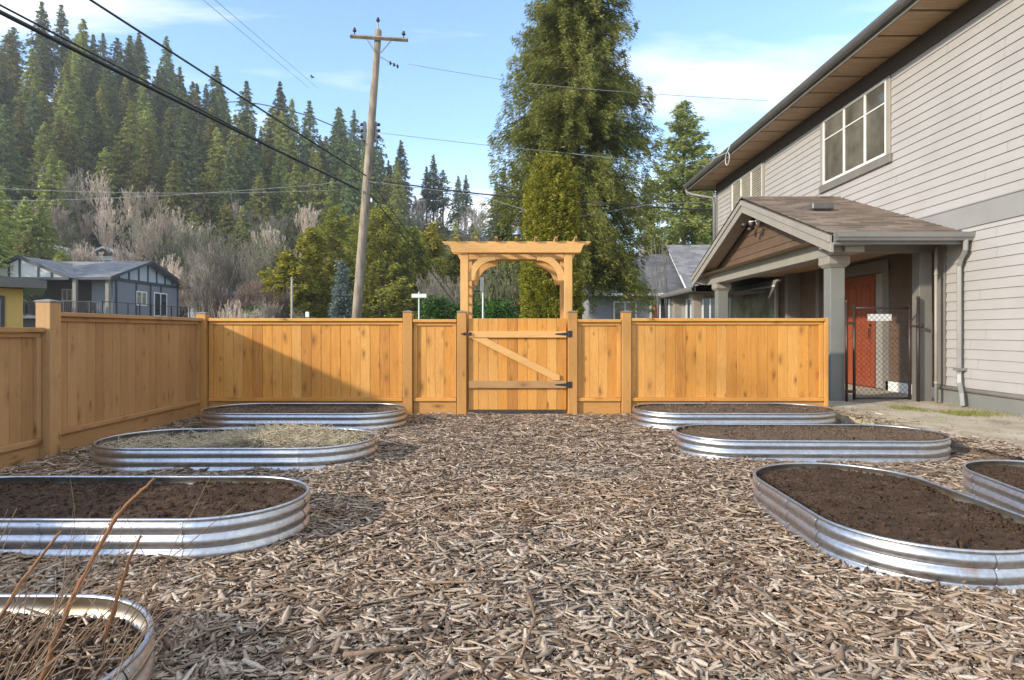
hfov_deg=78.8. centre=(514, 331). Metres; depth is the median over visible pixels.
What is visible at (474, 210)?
bare tree
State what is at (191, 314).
house
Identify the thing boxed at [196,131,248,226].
conifer tree
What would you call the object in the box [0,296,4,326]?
window
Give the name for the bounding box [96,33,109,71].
conifer tree
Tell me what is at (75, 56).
conifer tree
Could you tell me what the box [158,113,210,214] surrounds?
conifer tree
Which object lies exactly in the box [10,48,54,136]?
conifer tree
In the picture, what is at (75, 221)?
conifer tree
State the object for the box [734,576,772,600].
stick
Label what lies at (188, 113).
conifer tree
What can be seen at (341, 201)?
conifer tree
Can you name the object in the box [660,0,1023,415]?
house
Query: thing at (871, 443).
raised garden bed
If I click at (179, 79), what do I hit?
conifer tree
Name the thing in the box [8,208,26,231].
conifer tree
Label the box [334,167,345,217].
conifer tree
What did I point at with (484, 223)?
bare tree
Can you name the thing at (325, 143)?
conifer tree
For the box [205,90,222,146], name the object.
conifer tree
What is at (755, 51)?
sky
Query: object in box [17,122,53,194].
conifer tree
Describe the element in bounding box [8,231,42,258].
conifer tree
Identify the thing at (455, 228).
conifer tree
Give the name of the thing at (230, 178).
conifer tree
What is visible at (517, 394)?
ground
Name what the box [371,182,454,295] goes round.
overhead cable
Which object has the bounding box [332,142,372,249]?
conifer tree
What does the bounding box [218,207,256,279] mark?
conifer tree
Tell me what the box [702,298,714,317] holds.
window
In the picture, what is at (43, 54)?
conifer tree
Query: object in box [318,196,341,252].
conifer tree
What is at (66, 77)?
conifer tree
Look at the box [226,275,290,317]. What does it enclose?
bare shrub
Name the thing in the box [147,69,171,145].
conifer tree
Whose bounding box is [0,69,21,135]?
conifer tree
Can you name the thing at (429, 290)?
bare tree
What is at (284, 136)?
conifer tree
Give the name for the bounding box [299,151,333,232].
conifer tree
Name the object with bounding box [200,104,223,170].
conifer tree
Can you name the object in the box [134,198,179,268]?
bare tree
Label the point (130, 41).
conifer tree
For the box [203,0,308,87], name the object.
overhead cable
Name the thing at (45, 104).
conifer tree
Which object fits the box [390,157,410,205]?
conifer tree
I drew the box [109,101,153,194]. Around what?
conifer tree
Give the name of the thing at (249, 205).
conifer tree
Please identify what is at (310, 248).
cypress tree
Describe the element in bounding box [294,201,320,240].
bare tree
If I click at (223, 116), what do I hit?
conifer tree
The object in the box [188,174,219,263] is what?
conifer tree
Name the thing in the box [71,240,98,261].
bare tree
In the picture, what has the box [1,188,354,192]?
overhead cable
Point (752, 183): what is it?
window
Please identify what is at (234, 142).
conifer tree
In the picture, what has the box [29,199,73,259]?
conifer tree
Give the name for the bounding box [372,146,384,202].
conifer tree
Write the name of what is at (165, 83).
conifer tree
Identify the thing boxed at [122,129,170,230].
conifer tree
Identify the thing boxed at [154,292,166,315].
sliding door
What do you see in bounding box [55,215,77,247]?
bare tree
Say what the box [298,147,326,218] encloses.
conifer tree
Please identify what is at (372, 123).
utility pole
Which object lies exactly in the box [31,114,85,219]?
conifer tree
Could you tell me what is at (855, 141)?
window
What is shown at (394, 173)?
conifer tree
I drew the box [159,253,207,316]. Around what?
bare tree
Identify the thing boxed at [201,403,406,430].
raised garden bed
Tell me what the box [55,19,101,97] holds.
conifer tree
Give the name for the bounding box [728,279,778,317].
window
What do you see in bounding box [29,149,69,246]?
conifer tree
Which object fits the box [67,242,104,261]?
bare tree
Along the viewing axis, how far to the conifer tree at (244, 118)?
128.38 m
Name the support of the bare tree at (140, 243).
on the hill
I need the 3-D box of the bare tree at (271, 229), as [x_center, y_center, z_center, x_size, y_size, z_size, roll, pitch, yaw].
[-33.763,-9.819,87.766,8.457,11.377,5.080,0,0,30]
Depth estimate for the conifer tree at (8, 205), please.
71.89 m
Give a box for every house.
[0,255,198,326]
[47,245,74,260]
[85,246,146,261]
[188,285,236,317]
[582,245,714,318]
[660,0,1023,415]
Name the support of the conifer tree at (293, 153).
on the hill
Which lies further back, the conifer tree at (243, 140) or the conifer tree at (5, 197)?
the conifer tree at (243, 140)
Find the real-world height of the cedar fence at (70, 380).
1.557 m
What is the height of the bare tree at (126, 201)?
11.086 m
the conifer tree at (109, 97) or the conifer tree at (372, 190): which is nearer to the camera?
the conifer tree at (372, 190)
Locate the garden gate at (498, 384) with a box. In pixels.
[461,318,571,409]
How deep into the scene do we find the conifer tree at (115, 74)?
141.83 m
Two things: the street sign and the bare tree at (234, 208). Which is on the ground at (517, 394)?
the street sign
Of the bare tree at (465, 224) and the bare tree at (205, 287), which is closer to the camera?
the bare tree at (205, 287)
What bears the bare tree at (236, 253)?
on the hill
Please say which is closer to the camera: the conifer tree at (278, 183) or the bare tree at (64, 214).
the bare tree at (64, 214)
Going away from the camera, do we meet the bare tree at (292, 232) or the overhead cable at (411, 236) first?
the overhead cable at (411, 236)
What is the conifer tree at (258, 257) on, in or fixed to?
on the hill
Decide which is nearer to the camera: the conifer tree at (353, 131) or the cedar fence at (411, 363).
the cedar fence at (411, 363)
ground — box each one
[2,410,1023,679]
[478,355,620,409]
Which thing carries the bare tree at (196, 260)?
on the hill
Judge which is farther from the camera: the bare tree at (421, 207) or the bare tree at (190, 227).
the bare tree at (421, 207)
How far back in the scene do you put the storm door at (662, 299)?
33.95 m
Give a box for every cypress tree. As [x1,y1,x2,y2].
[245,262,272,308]
[257,249,316,317]
[287,227,336,317]
[312,204,366,317]
[333,204,420,317]
[345,207,392,317]
[375,225,453,318]
[415,220,450,313]
[439,238,474,315]
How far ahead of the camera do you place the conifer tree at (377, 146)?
148.70 m
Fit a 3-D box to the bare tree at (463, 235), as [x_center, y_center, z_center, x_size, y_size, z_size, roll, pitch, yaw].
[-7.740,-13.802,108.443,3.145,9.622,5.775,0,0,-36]
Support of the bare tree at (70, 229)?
on the hill
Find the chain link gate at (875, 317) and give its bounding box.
[845,296,923,401]
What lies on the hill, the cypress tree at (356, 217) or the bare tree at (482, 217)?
the bare tree at (482, 217)
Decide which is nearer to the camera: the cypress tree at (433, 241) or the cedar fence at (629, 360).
the cedar fence at (629, 360)
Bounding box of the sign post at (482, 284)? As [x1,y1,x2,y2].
[480,277,483,317]
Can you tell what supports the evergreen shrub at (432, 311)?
on the ground at (517, 394)
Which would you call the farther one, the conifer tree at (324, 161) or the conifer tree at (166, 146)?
the conifer tree at (324, 161)
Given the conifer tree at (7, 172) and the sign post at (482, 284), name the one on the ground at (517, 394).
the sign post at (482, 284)
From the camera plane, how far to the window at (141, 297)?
52.26 m
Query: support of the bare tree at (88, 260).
on the hill
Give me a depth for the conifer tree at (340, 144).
128.95 m
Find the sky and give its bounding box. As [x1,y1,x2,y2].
[0,0,896,252]
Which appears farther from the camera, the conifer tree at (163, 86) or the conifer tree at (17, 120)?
the conifer tree at (163, 86)
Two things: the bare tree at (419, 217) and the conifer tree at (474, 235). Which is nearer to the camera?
the conifer tree at (474, 235)
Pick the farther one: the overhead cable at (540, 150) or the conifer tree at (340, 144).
the conifer tree at (340, 144)
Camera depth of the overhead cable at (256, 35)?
17.83 m
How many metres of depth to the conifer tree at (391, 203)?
107.63 m
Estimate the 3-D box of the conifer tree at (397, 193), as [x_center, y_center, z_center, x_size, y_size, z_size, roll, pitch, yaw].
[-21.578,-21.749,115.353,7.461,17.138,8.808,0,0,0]
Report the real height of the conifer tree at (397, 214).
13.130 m
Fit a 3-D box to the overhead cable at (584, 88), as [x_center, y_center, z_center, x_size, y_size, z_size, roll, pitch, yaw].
[3.171,-8.737,21.900,13.682,1.382,2.139,0,0,-9]
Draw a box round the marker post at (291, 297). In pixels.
[291,277,292,317]
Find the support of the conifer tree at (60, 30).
on the hill
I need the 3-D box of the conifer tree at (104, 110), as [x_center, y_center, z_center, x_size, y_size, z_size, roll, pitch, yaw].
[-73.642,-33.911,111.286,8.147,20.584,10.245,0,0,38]
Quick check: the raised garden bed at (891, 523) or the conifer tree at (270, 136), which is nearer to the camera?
the raised garden bed at (891, 523)
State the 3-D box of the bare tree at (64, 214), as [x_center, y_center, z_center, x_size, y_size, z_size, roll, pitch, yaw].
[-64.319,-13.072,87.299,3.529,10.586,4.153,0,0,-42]
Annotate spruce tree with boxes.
[327,260,354,317]
[477,0,674,318]
[642,98,718,257]
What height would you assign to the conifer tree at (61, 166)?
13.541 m
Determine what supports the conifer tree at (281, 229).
on the hill
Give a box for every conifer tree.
[0,32,27,106]
[0,62,15,107]
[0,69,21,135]
[0,104,32,207]
[0,111,38,187]
[0,176,19,260]
[0,189,39,305]
[0,199,23,254]
[1,27,27,90]
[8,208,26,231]
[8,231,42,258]
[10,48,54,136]
[12,196,50,259]
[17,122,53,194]
[19,1,60,77]
[19,88,45,162]
[24,38,57,99]
[24,91,54,153]
[27,26,61,111]
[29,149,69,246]
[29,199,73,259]
[30,204,59,260]
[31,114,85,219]
[34,160,86,229]
[36,63,90,152]
[40,81,83,164]
[50,4,72,79]
[50,61,90,135]
[51,36,91,108]
[52,32,95,125]
[52,249,71,261]
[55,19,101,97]
[57,127,88,198]
[64,207,83,247]
[68,97,121,213]
[78,34,101,103]
[78,85,123,188]
[78,147,125,233]
[84,62,132,152]
[95,77,121,118]
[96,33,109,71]
[99,38,126,99]
[109,77,136,148]
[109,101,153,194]
[112,57,121,87]
[116,43,138,111]
[117,74,160,168]
[118,110,162,204]
[119,107,167,182]
[122,35,134,62]
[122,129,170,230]
[127,32,152,111]
[133,47,152,92]
[145,160,196,257]
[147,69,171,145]
[150,36,177,115]
[151,83,177,139]
[154,107,182,169]
[154,117,180,209]
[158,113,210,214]
[159,70,170,105]
[163,67,195,125]
[171,97,203,190]
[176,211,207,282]
[185,83,209,149]
[187,125,209,193]
[188,81,201,140]
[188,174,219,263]
[194,84,209,129]
[195,66,232,123]
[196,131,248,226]
[196,167,231,249]
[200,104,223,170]
[201,127,224,186]
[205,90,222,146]
[206,86,233,147]
[210,201,236,279]
[215,143,243,221]
[216,114,246,199]
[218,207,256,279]
[218,229,253,291]
[219,112,227,137]
[220,119,232,153]
[228,81,261,156]
[230,124,253,191]
[231,130,273,212]
[244,175,272,234]
[246,237,269,283]
[247,172,274,263]
[250,134,281,205]
[255,107,279,175]
[257,128,263,145]
[260,128,274,191]
[267,153,292,218]
[267,222,286,268]
[269,111,304,192]
[269,173,298,239]
[271,240,283,277]
[272,81,296,157]
[272,136,311,212]
[275,164,313,257]
[285,99,306,173]
[297,124,310,179]
[298,100,326,181]
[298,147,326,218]
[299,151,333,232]
[315,141,330,207]
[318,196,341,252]
[319,178,341,233]
[323,136,329,156]
[323,235,351,308]
[325,108,354,202]
[326,106,352,196]
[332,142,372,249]
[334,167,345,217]
[338,168,359,248]
[347,110,363,170]
[355,146,380,219]
[357,123,366,171]
[359,133,387,201]
[370,151,385,205]
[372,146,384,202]
[374,174,393,234]
[377,197,399,254]
[382,160,392,196]
[384,168,412,228]
[386,162,407,223]
[386,209,407,264]
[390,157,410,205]
[390,167,409,223]
[392,140,415,203]
[419,166,438,222]
[424,154,446,216]
[429,170,455,225]
[436,215,446,257]
[444,219,462,257]
[447,176,469,231]
[461,175,473,234]
[467,223,474,261]
[470,228,483,276]
[473,216,527,339]
[480,182,503,238]
[489,167,514,230]
[630,173,660,252]
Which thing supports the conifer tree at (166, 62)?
on the hill
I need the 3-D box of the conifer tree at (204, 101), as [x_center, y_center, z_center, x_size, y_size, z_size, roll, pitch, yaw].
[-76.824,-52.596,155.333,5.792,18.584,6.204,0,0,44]
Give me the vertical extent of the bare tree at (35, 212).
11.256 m
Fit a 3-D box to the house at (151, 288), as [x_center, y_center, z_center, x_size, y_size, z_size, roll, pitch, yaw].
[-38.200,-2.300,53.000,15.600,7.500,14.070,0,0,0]
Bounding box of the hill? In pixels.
[2,102,488,316]
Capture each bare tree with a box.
[11,203,37,231]
[30,163,88,203]
[48,195,89,246]
[48,202,72,246]
[50,182,94,215]
[53,222,95,259]
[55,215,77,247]
[66,248,98,261]
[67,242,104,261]
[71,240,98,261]
[72,208,94,241]
[76,170,111,244]
[92,191,131,244]
[95,214,116,255]
[103,217,168,267]
[108,216,166,261]
[113,238,140,261]
[118,186,145,257]
[133,185,160,225]
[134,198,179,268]
[143,212,170,261]
[153,223,197,298]
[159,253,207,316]
[170,210,195,267]
[173,206,219,283]
[174,224,250,278]
[178,237,273,317]
[182,242,213,273]
[187,198,207,229]
[188,253,219,285]
[195,229,228,259]
[215,240,250,272]
[222,196,240,223]
[231,205,291,251]
[240,233,284,275]
[245,221,296,266]
[251,221,285,270]
[269,210,317,250]
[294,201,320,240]
[399,196,421,226]
[401,213,428,241]
[403,198,423,209]
[412,197,425,229]
[412,206,429,233]
[415,266,475,317]
[426,210,439,221]
[433,218,453,231]
[442,275,489,305]
[457,227,481,240]
[458,213,483,240]
[460,207,478,226]
[466,205,486,225]
[469,210,490,234]
[474,261,522,315]
[476,219,489,238]
[644,237,667,317]
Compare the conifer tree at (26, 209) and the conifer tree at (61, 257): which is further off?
the conifer tree at (26, 209)
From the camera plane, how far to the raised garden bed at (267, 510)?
3.37 m
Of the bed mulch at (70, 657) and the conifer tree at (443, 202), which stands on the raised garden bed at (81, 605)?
the bed mulch at (70, 657)
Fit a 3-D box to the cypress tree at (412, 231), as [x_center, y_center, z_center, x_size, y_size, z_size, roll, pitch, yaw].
[-6.582,-2.679,42.239,5.689,8.978,5.463,0,0,-37]
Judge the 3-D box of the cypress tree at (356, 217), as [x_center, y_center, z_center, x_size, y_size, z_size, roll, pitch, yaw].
[-11.427,-3.859,46.911,5.131,11.338,5.288,0,0,-39]
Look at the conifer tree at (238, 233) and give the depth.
83.49 m
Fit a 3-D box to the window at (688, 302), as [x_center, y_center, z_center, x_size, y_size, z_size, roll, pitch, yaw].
[9.595,-0.878,33.915,0.559,2.156,0.050,0,0,0]
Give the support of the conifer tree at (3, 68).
on the hill
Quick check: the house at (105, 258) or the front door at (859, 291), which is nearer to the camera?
the front door at (859, 291)
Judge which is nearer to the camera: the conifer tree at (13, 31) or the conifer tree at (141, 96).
the conifer tree at (141, 96)
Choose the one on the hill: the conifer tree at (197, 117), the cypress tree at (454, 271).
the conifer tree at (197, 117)
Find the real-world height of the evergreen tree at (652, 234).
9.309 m
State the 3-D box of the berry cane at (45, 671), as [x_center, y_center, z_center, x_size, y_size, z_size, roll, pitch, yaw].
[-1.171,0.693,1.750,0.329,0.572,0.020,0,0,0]
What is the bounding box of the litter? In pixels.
[843,403,1023,444]
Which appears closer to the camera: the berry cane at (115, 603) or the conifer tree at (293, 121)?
the berry cane at (115, 603)
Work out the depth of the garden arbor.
8.79 m
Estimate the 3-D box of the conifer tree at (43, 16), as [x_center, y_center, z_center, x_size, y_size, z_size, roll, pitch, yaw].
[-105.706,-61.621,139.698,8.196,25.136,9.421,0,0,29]
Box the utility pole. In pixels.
[350,17,407,317]
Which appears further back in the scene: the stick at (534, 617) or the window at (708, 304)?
the window at (708, 304)
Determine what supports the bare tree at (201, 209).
on the hill
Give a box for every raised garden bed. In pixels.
[0,476,309,559]
[0,594,154,679]
[92,428,376,472]
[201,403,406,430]
[632,403,835,429]
[674,424,951,463]
[753,462,1023,592]
[962,459,1023,514]
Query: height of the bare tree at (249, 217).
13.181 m
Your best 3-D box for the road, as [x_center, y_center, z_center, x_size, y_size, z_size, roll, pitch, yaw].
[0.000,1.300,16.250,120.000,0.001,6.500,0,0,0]
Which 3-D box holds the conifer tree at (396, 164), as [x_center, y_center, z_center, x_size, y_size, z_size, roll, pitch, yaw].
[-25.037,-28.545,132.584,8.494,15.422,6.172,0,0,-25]
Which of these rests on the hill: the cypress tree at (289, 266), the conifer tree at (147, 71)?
the conifer tree at (147, 71)
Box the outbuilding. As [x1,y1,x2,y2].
[0,275,46,326]
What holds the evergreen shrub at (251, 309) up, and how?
on the ground at (517, 394)
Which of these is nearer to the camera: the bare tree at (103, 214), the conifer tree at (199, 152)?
the bare tree at (103, 214)
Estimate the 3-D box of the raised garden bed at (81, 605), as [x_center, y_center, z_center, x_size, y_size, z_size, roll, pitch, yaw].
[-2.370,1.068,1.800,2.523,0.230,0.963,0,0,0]
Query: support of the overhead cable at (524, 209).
attached to the utility pole
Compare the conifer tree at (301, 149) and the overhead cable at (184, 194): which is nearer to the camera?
the overhead cable at (184, 194)
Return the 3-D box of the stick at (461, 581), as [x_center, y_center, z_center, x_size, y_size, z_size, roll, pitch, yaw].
[-0.228,1.104,2.753,0.323,0.020,0.034,0,0,-3]
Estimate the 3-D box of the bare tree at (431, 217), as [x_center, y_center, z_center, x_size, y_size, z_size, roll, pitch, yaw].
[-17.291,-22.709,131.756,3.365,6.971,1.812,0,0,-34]
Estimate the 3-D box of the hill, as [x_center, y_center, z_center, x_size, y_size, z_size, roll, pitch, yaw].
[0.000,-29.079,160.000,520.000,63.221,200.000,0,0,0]
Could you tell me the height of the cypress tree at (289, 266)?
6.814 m
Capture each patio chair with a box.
[61,303,70,311]
[86,303,95,312]
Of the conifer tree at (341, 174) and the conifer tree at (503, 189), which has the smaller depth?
the conifer tree at (341, 174)
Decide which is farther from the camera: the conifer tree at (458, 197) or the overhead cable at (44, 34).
the conifer tree at (458, 197)
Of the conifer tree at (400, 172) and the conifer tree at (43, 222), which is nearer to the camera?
the conifer tree at (43, 222)
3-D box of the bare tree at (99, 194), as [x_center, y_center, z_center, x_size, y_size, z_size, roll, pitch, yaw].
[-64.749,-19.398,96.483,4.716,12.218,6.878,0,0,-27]
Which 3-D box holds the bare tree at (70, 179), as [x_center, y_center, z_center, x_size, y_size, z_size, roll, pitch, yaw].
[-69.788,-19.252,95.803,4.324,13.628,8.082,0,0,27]
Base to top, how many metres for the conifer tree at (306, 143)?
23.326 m
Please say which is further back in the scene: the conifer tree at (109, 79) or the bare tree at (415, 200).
the bare tree at (415, 200)
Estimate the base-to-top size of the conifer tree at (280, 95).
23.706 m
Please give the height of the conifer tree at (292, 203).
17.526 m
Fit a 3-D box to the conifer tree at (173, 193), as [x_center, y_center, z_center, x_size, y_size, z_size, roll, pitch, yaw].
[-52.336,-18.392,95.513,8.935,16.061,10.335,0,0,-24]
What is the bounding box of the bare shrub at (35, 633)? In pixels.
[0,474,242,679]
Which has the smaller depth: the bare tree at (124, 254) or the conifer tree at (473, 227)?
the bare tree at (124, 254)
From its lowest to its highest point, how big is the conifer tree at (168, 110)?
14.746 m
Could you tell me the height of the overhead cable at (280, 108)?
12.040 m
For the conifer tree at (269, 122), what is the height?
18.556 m
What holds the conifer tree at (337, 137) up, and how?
on the hill
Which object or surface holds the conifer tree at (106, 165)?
on the hill
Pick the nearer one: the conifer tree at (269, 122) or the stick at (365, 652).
the stick at (365, 652)
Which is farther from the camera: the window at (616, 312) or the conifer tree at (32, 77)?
the conifer tree at (32, 77)
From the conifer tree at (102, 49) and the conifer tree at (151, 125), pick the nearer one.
the conifer tree at (151, 125)
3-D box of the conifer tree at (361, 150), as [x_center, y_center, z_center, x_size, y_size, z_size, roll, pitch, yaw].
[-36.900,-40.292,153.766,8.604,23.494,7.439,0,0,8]
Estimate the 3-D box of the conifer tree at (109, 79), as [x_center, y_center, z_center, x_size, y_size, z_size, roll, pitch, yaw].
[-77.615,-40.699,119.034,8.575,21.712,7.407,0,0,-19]
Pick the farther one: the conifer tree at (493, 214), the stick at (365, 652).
the conifer tree at (493, 214)
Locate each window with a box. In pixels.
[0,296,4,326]
[62,289,71,300]
[136,291,146,305]
[613,301,636,318]
[686,298,690,317]
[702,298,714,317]
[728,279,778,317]
[730,162,764,213]
[819,75,892,193]
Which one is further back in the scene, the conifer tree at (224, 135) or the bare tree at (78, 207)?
the conifer tree at (224, 135)
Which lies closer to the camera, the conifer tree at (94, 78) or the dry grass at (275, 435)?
the dry grass at (275, 435)
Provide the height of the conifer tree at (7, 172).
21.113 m
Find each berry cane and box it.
[0,530,61,620]
[38,477,155,679]
[101,535,141,638]
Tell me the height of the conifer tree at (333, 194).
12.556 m
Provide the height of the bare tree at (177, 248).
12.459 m
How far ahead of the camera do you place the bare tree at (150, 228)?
89.81 m
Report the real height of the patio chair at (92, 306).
0.980 m
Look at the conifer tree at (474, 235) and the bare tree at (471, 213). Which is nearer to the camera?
the conifer tree at (474, 235)
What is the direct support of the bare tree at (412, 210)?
on the hill
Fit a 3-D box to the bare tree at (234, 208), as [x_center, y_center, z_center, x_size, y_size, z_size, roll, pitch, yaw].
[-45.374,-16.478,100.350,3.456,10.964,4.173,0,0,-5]
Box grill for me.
[23,302,27,314]
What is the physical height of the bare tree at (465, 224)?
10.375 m
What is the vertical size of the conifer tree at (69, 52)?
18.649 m
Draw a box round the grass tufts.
[867,404,1018,418]
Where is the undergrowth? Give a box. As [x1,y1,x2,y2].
[0,94,584,316]
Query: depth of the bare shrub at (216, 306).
43.05 m
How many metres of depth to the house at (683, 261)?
34.23 m
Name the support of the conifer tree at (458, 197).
on the hill
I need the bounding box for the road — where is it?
[478,373,527,393]
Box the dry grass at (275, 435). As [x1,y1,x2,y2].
[90,419,375,451]
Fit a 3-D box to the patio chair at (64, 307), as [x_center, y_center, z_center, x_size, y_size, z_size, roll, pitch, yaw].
[-33.901,-1.700,46.905,0.600,0.980,0.610,0,0,-17]
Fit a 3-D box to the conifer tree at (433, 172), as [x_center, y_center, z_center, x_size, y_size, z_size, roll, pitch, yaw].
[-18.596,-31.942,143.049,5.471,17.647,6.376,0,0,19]
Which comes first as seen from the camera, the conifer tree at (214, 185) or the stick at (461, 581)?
the stick at (461, 581)
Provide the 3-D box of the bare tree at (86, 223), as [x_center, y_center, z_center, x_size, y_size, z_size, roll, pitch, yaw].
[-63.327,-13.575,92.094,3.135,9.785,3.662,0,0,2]
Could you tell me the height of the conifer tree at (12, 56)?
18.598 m
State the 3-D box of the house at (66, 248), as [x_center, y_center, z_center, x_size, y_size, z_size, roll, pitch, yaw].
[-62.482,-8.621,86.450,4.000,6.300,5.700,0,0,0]
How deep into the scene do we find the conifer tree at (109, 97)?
128.10 m
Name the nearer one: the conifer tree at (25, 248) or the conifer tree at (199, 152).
the conifer tree at (25, 248)
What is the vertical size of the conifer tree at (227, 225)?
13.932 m
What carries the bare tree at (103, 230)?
on the hill
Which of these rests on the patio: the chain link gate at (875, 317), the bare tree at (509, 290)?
the chain link gate at (875, 317)
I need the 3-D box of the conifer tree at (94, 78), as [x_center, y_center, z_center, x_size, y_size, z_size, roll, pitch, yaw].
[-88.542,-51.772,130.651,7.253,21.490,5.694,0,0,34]
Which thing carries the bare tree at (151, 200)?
on the hill
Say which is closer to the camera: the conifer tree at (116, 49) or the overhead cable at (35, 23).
the overhead cable at (35, 23)
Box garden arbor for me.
[443,237,589,412]
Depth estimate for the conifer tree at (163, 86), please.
134.99 m
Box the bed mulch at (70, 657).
[0,607,137,679]
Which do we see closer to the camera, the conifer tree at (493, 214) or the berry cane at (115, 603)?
the berry cane at (115, 603)
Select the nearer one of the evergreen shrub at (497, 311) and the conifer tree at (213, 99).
the evergreen shrub at (497, 311)
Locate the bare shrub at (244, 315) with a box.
[216,299,266,317]
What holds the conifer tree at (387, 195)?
on the hill
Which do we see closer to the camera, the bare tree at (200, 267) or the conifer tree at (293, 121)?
the bare tree at (200, 267)
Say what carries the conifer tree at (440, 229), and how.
on the hill
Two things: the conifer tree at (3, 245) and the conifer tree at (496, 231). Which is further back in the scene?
the conifer tree at (3, 245)
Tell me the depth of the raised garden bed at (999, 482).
4.16 m
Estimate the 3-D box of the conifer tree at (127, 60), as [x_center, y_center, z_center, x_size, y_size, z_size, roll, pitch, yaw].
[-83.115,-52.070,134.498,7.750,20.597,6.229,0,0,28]
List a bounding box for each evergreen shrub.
[241,302,271,316]
[414,292,456,318]
[440,295,495,362]
[455,295,527,365]
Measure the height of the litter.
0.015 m
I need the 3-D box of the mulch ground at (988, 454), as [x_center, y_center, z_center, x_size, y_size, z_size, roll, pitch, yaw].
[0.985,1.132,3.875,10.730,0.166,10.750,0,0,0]
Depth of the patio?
7.64 m
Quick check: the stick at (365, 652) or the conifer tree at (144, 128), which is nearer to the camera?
the stick at (365, 652)
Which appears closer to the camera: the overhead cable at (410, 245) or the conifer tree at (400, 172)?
the overhead cable at (410, 245)
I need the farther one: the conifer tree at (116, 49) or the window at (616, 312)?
the conifer tree at (116, 49)
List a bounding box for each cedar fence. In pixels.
[0,299,210,469]
[208,310,467,414]
[567,310,827,414]
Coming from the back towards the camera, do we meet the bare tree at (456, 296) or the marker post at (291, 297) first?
the bare tree at (456, 296)
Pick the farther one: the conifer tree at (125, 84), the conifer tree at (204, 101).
the conifer tree at (204, 101)
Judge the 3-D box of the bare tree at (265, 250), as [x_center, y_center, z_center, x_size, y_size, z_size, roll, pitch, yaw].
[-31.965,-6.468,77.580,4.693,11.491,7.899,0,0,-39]
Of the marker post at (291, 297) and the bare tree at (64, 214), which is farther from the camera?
the bare tree at (64, 214)
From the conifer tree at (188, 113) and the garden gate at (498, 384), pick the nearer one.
the garden gate at (498, 384)
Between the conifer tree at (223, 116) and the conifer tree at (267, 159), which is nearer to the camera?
the conifer tree at (267, 159)
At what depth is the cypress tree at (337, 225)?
42.57 m
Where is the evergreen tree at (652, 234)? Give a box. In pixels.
[637,219,663,253]
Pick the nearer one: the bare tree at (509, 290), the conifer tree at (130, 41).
the bare tree at (509, 290)
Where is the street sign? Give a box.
[412,292,426,318]
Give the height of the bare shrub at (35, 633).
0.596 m
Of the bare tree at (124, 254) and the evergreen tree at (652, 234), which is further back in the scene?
the bare tree at (124, 254)
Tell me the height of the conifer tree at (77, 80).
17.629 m
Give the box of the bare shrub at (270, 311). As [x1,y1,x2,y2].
[250,296,304,317]
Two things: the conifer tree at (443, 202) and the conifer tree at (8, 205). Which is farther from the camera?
the conifer tree at (443, 202)
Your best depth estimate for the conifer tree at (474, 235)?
99.02 m
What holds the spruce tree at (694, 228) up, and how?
on the ground at (517, 394)
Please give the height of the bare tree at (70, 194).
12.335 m
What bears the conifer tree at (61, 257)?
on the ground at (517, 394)
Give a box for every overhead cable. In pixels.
[0,4,358,190]
[0,10,359,189]
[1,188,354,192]
[26,181,351,200]
[89,0,366,175]
[173,101,364,143]
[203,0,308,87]
[215,0,313,84]
[369,179,712,210]
[369,181,715,215]
[370,193,454,302]
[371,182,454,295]
[376,132,701,165]
[410,64,767,100]
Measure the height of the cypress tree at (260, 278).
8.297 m
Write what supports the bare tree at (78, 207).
on the hill
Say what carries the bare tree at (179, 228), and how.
on the hill
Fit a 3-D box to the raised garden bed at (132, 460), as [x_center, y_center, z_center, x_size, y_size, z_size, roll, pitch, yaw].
[-2.490,1.071,5.660,2.463,0.230,1.083,0,0,-1]
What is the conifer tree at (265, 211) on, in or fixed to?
on the hill
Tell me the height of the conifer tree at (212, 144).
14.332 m
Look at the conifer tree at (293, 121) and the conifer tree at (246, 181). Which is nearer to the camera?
the conifer tree at (246, 181)
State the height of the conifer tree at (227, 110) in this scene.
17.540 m
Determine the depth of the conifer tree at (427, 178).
139.78 m
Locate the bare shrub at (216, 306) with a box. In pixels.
[180,278,236,317]
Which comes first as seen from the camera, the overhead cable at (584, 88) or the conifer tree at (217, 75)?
the overhead cable at (584, 88)
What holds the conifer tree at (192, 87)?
on the hill
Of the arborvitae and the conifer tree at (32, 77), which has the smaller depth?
the arborvitae
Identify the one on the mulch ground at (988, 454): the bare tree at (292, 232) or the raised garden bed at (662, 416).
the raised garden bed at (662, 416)
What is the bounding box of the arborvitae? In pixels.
[517,151,587,349]
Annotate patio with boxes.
[828,384,1023,448]
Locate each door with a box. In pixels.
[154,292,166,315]
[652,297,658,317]
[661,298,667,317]
[845,274,874,386]
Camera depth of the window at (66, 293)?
51.46 m
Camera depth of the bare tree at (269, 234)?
82.06 m
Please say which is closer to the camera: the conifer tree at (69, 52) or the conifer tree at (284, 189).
the conifer tree at (284, 189)
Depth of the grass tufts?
8.08 m
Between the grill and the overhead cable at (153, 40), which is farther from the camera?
the grill
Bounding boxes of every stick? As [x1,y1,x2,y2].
[343,645,413,657]
[426,580,498,583]
[519,588,535,657]
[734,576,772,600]
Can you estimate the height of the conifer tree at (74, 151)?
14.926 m

